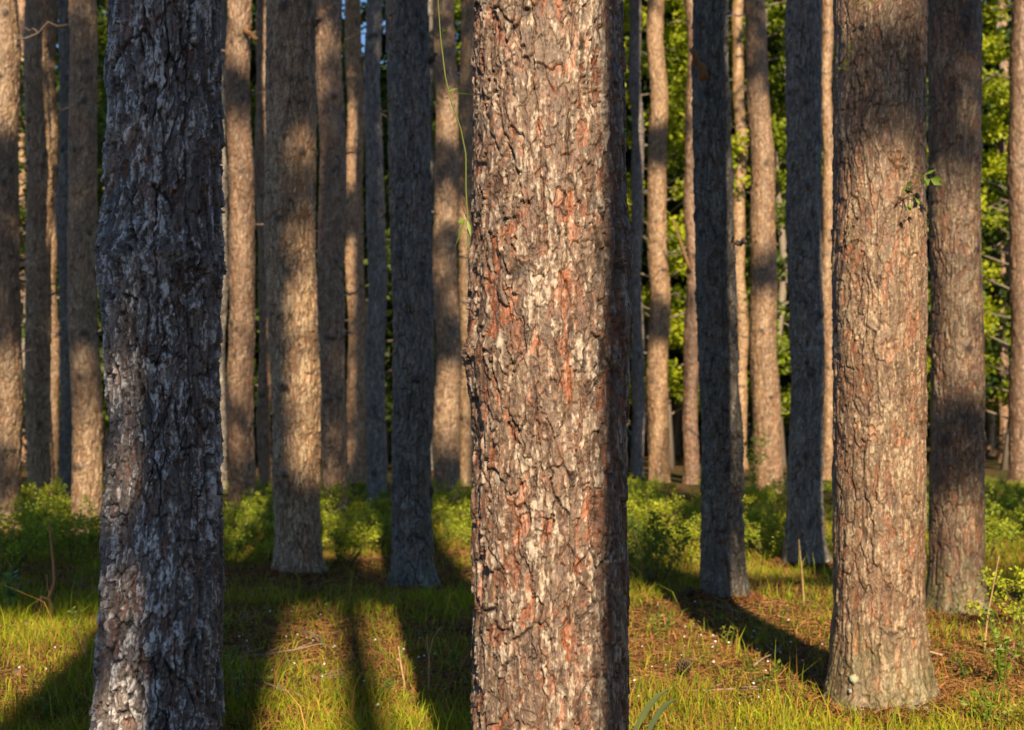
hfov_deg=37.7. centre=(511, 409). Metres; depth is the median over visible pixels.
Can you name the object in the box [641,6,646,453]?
pine tree
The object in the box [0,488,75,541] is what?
shrub
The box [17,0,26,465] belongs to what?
pine tree
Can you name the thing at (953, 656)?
leafy weed
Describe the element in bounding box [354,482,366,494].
shrub
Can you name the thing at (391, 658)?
leafy weed
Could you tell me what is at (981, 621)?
leafy weed
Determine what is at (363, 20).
leafy tree
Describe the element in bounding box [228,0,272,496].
pine tree
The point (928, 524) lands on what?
shrub
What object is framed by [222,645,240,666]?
leafy weed
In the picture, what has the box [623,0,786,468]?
leafy tree
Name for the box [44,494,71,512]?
shrub
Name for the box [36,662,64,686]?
leafy weed
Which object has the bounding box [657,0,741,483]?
pine tree
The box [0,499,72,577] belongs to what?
shrub
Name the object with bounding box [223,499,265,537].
shrub
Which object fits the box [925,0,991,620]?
pine tree
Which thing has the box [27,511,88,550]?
shrub
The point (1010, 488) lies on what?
shrub
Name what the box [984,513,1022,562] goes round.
shrub
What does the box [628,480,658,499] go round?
shrub
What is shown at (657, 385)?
pine tree
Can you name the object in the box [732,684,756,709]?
leafy weed
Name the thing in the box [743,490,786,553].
shrub
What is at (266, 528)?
shrub
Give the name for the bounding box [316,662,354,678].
leafy weed
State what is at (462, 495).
shrub
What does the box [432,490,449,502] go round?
shrub
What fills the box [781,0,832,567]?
pine tree
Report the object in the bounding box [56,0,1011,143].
sky
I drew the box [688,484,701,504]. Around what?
shrub
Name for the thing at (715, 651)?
leafy weed
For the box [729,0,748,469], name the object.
pine tree
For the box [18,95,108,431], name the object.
leafy tree
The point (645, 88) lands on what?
leafy tree
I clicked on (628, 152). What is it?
leafy tree
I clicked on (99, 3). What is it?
pine tree
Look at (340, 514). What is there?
shrub
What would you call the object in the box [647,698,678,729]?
sword leaf
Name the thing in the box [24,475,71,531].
shrub
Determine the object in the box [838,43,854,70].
leaf sprig
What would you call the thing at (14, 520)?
shrub
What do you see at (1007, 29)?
leafy tree
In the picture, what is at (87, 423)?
pine tree
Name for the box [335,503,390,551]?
shrub
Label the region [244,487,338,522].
shrub
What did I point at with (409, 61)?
pine tree
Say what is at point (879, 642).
pine tree
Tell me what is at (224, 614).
leafy weed
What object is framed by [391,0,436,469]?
pine tree
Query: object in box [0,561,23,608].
leafy weed
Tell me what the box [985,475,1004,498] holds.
shrub
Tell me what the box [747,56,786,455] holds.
leafy tree
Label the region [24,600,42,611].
leafy weed
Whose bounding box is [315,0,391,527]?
pine tree
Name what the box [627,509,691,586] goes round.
shrub
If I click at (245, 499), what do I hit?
shrub
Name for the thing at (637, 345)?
pine tree
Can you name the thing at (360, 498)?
shrub
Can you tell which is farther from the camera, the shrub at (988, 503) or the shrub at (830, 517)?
the shrub at (988, 503)
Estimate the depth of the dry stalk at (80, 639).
6.99 m
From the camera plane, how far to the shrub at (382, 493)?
16.97 m
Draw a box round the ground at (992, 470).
[0,420,1023,729]
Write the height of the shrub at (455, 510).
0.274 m
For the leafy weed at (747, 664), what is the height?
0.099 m
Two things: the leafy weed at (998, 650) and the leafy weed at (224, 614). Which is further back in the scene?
the leafy weed at (224, 614)
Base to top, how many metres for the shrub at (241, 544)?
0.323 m
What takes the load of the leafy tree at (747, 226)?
on the ground at (992, 470)
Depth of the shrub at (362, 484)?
19.86 m
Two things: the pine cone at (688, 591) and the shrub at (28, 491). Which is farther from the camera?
the shrub at (28, 491)
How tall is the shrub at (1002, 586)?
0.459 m
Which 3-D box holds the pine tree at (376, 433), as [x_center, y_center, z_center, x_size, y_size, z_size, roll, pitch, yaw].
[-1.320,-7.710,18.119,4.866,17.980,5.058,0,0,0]
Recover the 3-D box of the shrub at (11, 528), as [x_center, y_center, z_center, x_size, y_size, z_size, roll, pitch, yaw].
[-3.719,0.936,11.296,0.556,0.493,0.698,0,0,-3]
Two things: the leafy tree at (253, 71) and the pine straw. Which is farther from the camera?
the leafy tree at (253, 71)
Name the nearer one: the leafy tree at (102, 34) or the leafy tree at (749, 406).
the leafy tree at (102, 34)
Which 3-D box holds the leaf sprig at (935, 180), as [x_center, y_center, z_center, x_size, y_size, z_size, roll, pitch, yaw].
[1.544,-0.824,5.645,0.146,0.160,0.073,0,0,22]
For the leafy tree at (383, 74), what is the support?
on the ground at (992, 470)
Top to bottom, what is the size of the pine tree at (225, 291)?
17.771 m
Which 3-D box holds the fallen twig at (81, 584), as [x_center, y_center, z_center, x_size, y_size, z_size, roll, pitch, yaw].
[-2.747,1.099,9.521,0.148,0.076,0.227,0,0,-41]
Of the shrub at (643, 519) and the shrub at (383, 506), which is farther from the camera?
the shrub at (383, 506)
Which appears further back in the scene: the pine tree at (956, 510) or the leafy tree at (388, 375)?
the leafy tree at (388, 375)
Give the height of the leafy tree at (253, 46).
13.164 m
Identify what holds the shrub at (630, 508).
on the ground at (992, 470)
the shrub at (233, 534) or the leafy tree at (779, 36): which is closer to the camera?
the shrub at (233, 534)
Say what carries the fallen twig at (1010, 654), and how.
on the ground at (992, 470)
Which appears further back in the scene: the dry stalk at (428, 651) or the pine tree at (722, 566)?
the pine tree at (722, 566)
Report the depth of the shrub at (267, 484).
19.38 m
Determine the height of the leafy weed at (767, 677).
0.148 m
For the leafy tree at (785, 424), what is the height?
8.814 m
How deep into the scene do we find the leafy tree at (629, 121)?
53.76 m
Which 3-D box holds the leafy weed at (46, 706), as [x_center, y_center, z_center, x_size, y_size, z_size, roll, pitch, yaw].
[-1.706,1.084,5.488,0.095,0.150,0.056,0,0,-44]
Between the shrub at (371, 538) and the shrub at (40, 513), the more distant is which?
the shrub at (40, 513)
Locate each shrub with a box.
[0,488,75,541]
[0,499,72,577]
[0,502,53,563]
[0,512,35,530]
[21,478,63,514]
[21,509,100,565]
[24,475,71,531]
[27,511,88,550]
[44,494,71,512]
[50,493,100,544]
[222,498,274,543]
[222,524,261,563]
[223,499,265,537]
[223,522,255,556]
[225,483,274,527]
[233,518,274,561]
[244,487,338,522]
[249,489,272,519]
[256,477,269,498]
[260,480,270,492]
[320,480,375,529]
[320,505,353,549]
[320,505,356,545]
[320,505,359,535]
[321,534,329,545]
[322,521,382,568]
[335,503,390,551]
[347,481,370,511]
[347,500,375,519]
[347,511,391,545]
[348,507,375,525]
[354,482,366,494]
[356,481,366,496]
[371,497,391,515]
[374,487,436,510]
[375,496,444,526]
[377,485,390,506]
[431,479,460,505]
[431,495,471,547]
[431,503,458,524]
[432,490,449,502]
[435,478,472,512]
[442,507,471,547]
[448,497,471,523]
[459,499,471,523]
[626,473,665,515]
[627,475,648,490]
[627,478,675,523]
[627,488,700,541]
[627,508,665,537]
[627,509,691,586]
[627,512,661,547]
[627,533,659,562]
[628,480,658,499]
[633,477,657,492]
[644,488,667,501]
[644,521,697,561]
[646,513,701,568]
[653,482,676,494]
[657,499,700,530]
[682,511,755,540]
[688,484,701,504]
[695,485,749,501]
[742,482,777,513]
[743,424,770,489]
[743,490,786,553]
[743,504,785,543]
[744,486,764,513]
[744,514,784,559]
[749,471,786,517]
[767,476,786,505]
[776,495,786,509]
[823,475,832,497]
[823,494,832,526]
[826,529,832,548]
[925,518,991,542]
[965,566,1023,632]
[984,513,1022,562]
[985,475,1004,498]
[985,478,1023,511]
[985,480,1004,503]
[985,482,1023,537]
[985,493,1000,514]
[986,498,1023,530]
[989,518,1023,544]
[991,480,1020,500]
[992,481,1023,502]
[998,491,1023,522]
[1003,499,1023,541]
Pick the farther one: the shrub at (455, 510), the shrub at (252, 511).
the shrub at (455, 510)
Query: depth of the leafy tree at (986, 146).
34.36 m
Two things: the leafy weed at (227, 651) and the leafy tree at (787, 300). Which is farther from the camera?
the leafy tree at (787, 300)
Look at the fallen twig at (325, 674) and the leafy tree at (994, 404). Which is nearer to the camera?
the fallen twig at (325, 674)
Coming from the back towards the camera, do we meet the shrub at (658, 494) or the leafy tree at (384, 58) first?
the leafy tree at (384, 58)
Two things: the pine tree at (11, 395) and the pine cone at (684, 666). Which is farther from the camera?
the pine tree at (11, 395)
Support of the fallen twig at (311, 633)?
on the ground at (992, 470)
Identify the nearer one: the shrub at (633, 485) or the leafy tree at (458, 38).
the shrub at (633, 485)
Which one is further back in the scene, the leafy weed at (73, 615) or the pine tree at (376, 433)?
the pine tree at (376, 433)
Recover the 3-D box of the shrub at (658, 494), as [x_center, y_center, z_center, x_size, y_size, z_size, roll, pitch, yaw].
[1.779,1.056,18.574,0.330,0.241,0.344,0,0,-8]
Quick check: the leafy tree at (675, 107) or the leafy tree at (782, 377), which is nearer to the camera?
the leafy tree at (675, 107)
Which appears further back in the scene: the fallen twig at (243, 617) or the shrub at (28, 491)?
the shrub at (28, 491)
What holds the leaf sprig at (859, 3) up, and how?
attached to the pine tree at (879, 642)
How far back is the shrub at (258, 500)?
15.18 m
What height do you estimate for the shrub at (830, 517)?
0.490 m
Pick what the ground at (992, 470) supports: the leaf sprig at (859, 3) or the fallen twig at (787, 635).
the fallen twig at (787, 635)
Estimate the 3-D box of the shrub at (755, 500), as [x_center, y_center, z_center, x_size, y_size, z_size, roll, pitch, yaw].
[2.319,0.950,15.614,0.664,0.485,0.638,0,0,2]
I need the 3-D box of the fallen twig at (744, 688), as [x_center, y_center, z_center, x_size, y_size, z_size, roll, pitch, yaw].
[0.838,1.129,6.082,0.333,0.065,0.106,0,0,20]
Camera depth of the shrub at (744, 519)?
11.95 m
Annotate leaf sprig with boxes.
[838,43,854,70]
[855,0,874,6]
[902,169,942,211]
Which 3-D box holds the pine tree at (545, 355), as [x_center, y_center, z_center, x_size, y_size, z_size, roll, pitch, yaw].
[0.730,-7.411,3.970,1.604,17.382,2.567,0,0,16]
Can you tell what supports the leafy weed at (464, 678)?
on the ground at (992, 470)
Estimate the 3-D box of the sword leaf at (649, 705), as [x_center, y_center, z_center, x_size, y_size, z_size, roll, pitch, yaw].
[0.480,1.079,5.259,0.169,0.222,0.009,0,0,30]
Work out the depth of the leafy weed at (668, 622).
7.81 m
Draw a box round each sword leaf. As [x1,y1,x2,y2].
[633,688,670,729]
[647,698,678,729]
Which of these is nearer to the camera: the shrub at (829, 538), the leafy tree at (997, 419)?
the shrub at (829, 538)
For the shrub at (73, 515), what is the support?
on the ground at (992, 470)
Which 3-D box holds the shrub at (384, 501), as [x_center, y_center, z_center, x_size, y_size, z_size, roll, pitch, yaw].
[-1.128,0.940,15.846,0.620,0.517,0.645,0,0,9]
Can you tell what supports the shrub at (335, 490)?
on the ground at (992, 470)
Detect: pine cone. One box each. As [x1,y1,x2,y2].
[676,657,691,672]
[683,586,694,597]
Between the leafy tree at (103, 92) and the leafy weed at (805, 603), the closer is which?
the leafy weed at (805, 603)
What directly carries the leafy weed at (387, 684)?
on the ground at (992, 470)
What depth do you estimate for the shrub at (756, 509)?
12.85 m
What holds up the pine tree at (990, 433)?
on the ground at (992, 470)
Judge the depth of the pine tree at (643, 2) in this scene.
33.37 m
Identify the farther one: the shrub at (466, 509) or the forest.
the forest
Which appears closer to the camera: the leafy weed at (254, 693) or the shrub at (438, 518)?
the leafy weed at (254, 693)
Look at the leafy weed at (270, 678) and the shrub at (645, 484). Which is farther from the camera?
the shrub at (645, 484)
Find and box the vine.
[438,0,473,249]
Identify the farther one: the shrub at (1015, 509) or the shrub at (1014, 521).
the shrub at (1015, 509)
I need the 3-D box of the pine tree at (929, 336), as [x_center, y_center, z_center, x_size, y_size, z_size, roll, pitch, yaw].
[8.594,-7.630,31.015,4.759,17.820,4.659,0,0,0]
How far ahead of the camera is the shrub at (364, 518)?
14.85 m
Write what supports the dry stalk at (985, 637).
on the ground at (992, 470)
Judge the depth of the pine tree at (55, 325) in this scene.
23.93 m
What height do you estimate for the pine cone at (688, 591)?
0.069 m
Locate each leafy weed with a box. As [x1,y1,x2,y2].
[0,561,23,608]
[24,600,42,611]
[32,686,55,719]
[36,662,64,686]
[65,606,85,624]
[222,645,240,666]
[223,613,231,626]
[225,653,246,705]
[236,684,263,710]
[256,674,274,685]
[291,677,306,688]
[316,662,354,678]
[324,648,349,669]
[324,676,346,703]
[334,518,347,566]
[369,671,393,697]
[379,642,404,669]
[454,662,471,689]
[647,614,675,636]
[664,612,671,634]
[687,644,720,668]
[719,625,737,645]
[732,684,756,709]
[740,659,780,691]
[744,657,751,674]
[752,623,769,648]
[779,681,810,709]
[780,605,788,617]
[798,596,812,611]
[950,651,966,665]
[959,660,968,679]
[959,680,997,725]
[965,614,995,629]
[977,606,1023,684]
[982,676,1011,707]
[994,703,1022,728]
[1011,636,1023,664]
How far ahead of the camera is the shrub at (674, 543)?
11.44 m
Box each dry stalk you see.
[75,622,87,653]
[397,646,405,691]
[427,627,440,686]
[798,539,804,604]
[983,557,998,651]
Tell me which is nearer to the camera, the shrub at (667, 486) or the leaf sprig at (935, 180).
the leaf sprig at (935, 180)
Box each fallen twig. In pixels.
[69,577,96,588]
[226,611,261,622]
[233,640,322,657]
[233,645,265,657]
[261,681,300,696]
[298,668,343,679]
[301,629,325,647]
[415,625,448,635]
[684,683,758,691]
[712,595,739,612]
[753,643,783,666]
[761,631,798,638]
[996,643,1020,660]
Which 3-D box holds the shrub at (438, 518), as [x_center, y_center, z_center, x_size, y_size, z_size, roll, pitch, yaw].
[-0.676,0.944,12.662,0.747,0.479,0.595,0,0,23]
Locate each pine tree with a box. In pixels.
[0,0,58,530]
[14,0,103,534]
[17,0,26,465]
[20,0,59,482]
[23,0,68,517]
[53,0,101,504]
[89,0,226,729]
[96,0,108,462]
[219,0,251,489]
[221,0,264,519]
[227,0,255,119]
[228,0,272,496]
[263,0,327,577]
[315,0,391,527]
[343,0,389,482]
[344,0,432,506]
[385,0,441,591]
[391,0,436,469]
[431,0,472,502]
[431,0,474,485]
[460,0,633,729]
[626,0,679,476]
[640,0,685,482]
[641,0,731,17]
[641,0,745,455]
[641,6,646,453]
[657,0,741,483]
[689,0,750,600]
[728,0,784,492]
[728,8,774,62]
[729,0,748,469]
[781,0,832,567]
[821,0,833,479]
[821,0,942,719]
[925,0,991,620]
[927,303,931,465]
[981,0,1023,483]
[985,2,1011,455]
[996,0,1011,462]
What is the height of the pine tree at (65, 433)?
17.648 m
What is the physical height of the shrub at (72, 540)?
0.439 m
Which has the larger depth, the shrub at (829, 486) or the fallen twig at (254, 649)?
the shrub at (829, 486)
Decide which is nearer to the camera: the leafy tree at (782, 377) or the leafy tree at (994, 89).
the leafy tree at (994, 89)
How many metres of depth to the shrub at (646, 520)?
12.11 m
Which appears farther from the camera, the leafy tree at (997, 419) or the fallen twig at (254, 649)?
the leafy tree at (997, 419)
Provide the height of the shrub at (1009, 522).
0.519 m
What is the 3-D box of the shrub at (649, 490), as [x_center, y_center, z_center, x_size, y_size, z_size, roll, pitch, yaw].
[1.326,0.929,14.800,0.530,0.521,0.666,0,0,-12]
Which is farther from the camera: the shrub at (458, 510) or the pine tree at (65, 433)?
the pine tree at (65, 433)
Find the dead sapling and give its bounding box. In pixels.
[33,524,55,613]
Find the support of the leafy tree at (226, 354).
on the ground at (992, 470)
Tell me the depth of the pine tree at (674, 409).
37.91 m
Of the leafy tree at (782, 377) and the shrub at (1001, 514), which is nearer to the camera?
the shrub at (1001, 514)
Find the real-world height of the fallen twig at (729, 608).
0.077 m
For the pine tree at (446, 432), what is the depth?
18.87 m
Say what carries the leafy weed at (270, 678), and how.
on the ground at (992, 470)
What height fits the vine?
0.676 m
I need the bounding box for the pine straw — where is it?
[0,523,1023,729]
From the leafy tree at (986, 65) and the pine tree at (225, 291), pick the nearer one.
the pine tree at (225, 291)
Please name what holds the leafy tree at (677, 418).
on the ground at (992, 470)
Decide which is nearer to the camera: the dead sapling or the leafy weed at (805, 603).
the dead sapling
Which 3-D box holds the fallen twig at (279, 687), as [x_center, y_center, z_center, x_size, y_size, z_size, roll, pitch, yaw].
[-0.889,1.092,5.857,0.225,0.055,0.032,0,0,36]
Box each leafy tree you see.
[18,47,106,412]
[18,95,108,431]
[20,0,228,434]
[26,24,104,423]
[57,0,105,393]
[225,0,320,454]
[225,0,392,379]
[225,2,346,406]
[225,4,318,393]
[225,57,458,439]
[226,158,259,449]
[257,165,435,454]
[316,172,458,425]
[343,4,459,397]
[364,0,460,296]
[381,53,435,128]
[454,24,460,78]
[623,0,747,446]
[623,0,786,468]
[624,0,791,399]
[625,24,683,285]
[625,115,631,405]
[626,31,734,457]
[630,13,749,423]
[643,0,834,466]
[645,115,682,444]
[729,0,832,430]
[745,70,1010,418]
[745,101,1008,425]
[747,23,833,436]
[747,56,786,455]
[777,165,987,410]
[926,0,1011,469]
[926,1,1011,409]
[927,0,1010,399]
[927,0,1011,399]
[928,56,1009,418]
[994,181,1008,446]
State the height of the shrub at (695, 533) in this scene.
0.449 m
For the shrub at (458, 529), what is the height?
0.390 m
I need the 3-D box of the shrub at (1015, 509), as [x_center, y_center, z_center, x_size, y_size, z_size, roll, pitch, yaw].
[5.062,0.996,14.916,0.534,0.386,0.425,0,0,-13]
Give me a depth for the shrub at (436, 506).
13.54 m
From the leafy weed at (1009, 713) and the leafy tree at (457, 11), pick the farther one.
the leafy tree at (457, 11)
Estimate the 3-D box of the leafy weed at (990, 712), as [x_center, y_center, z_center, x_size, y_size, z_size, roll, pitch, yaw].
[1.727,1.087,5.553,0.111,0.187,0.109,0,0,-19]
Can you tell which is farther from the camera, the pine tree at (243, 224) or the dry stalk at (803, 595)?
the pine tree at (243, 224)
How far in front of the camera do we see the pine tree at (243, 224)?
15.69 m
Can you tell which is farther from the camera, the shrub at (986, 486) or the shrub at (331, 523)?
the shrub at (986, 486)
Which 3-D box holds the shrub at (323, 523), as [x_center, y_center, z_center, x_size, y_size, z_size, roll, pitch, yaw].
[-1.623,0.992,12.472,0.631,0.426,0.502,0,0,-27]
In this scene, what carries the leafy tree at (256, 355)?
on the ground at (992, 470)
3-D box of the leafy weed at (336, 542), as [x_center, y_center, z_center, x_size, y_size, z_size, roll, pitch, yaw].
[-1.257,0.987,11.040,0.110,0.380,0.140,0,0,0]
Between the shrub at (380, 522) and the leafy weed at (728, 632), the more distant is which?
the shrub at (380, 522)
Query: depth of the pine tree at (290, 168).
10.36 m
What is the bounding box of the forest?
[59,35,1008,438]
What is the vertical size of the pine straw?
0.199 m
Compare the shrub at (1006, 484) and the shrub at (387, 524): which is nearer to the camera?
the shrub at (387, 524)
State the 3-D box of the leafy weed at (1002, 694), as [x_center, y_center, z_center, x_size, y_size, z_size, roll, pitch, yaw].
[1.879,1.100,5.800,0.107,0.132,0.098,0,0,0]
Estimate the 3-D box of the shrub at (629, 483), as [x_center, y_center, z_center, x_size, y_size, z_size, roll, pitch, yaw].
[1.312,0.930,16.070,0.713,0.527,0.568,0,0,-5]
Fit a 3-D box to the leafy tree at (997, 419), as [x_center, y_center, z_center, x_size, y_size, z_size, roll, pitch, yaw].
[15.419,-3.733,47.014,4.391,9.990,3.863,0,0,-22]
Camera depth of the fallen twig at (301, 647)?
7.01 m
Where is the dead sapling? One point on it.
(50, 591)
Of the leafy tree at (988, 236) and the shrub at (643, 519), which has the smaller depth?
the shrub at (643, 519)
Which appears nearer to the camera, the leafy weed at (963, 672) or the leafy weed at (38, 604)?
the leafy weed at (963, 672)
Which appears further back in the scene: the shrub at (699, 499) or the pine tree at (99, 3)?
the pine tree at (99, 3)
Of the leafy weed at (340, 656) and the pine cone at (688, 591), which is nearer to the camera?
the leafy weed at (340, 656)
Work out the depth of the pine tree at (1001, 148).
32.91 m
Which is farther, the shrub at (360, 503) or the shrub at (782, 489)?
the shrub at (782, 489)
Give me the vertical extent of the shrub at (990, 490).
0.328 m
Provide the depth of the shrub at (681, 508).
14.40 m
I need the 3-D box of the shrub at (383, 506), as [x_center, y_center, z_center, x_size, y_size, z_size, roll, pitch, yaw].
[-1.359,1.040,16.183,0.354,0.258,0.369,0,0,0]
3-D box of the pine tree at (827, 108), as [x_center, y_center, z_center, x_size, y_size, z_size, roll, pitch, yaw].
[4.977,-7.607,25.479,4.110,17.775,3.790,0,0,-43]
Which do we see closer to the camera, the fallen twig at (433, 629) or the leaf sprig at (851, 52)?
the leaf sprig at (851, 52)
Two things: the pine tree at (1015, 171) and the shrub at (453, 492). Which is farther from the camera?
the pine tree at (1015, 171)
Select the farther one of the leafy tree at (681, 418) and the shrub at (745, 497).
the leafy tree at (681, 418)
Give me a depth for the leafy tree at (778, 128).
30.33 m
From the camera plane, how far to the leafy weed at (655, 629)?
7.77 m
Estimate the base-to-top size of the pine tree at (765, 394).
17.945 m
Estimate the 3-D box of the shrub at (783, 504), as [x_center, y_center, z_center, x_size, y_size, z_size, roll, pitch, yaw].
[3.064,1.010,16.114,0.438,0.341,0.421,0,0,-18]
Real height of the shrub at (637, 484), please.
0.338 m
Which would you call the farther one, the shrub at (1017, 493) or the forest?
the forest
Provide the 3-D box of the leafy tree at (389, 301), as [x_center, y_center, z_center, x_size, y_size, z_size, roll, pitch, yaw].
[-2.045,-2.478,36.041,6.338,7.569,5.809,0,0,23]
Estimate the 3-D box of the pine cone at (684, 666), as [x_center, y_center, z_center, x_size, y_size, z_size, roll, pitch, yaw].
[0.748,1.109,6.514,0.067,0.069,0.068,0,0,-4]
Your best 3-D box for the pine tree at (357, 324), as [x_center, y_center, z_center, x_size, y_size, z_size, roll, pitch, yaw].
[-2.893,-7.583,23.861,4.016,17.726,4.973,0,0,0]
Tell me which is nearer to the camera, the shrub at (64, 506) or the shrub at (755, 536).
the shrub at (755, 536)
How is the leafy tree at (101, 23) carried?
on the ground at (992, 470)
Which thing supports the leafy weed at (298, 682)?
on the ground at (992, 470)
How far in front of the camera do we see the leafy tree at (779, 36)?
36.52 m
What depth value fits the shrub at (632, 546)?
11.23 m
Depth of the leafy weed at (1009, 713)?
5.50 m
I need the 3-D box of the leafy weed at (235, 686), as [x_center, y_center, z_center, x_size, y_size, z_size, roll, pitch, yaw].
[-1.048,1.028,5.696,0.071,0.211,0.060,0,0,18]
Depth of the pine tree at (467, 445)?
22.89 m
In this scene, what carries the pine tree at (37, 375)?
on the ground at (992, 470)
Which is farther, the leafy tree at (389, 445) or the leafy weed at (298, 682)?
the leafy tree at (389, 445)
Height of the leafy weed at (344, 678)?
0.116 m
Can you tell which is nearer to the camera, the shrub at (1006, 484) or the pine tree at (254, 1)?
the shrub at (1006, 484)
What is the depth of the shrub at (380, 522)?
12.88 m
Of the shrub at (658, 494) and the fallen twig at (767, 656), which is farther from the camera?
the shrub at (658, 494)
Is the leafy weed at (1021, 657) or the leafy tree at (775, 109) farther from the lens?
the leafy tree at (775, 109)
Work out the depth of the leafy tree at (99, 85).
36.42 m
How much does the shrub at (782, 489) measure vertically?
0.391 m
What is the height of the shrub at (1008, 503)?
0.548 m
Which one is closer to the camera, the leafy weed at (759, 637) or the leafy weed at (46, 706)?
the leafy weed at (46, 706)
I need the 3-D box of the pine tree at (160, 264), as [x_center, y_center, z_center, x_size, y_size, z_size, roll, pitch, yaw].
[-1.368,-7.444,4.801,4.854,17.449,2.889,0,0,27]
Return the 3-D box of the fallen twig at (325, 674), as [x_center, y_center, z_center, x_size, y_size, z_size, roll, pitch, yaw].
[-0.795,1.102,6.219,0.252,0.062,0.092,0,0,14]
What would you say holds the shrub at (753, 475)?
on the ground at (992, 470)
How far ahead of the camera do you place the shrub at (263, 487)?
18.77 m
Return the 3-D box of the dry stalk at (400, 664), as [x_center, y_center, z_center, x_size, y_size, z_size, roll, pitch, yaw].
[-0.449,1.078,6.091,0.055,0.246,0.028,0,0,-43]
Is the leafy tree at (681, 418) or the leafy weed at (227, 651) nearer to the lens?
the leafy weed at (227, 651)
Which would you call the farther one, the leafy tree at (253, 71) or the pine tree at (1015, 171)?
the leafy tree at (253, 71)
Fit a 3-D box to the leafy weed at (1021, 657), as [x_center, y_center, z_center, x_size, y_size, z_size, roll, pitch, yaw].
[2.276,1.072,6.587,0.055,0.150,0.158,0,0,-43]
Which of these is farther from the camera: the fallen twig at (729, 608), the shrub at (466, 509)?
the shrub at (466, 509)
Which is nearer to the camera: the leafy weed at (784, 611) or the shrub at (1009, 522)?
the leafy weed at (784, 611)
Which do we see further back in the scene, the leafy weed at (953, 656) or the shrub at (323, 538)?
the shrub at (323, 538)
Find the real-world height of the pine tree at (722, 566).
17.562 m
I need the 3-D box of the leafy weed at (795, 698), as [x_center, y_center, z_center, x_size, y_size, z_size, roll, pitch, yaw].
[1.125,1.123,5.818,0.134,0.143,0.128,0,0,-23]
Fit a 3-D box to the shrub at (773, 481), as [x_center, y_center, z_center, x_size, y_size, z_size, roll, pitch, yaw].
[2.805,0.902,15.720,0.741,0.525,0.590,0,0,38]

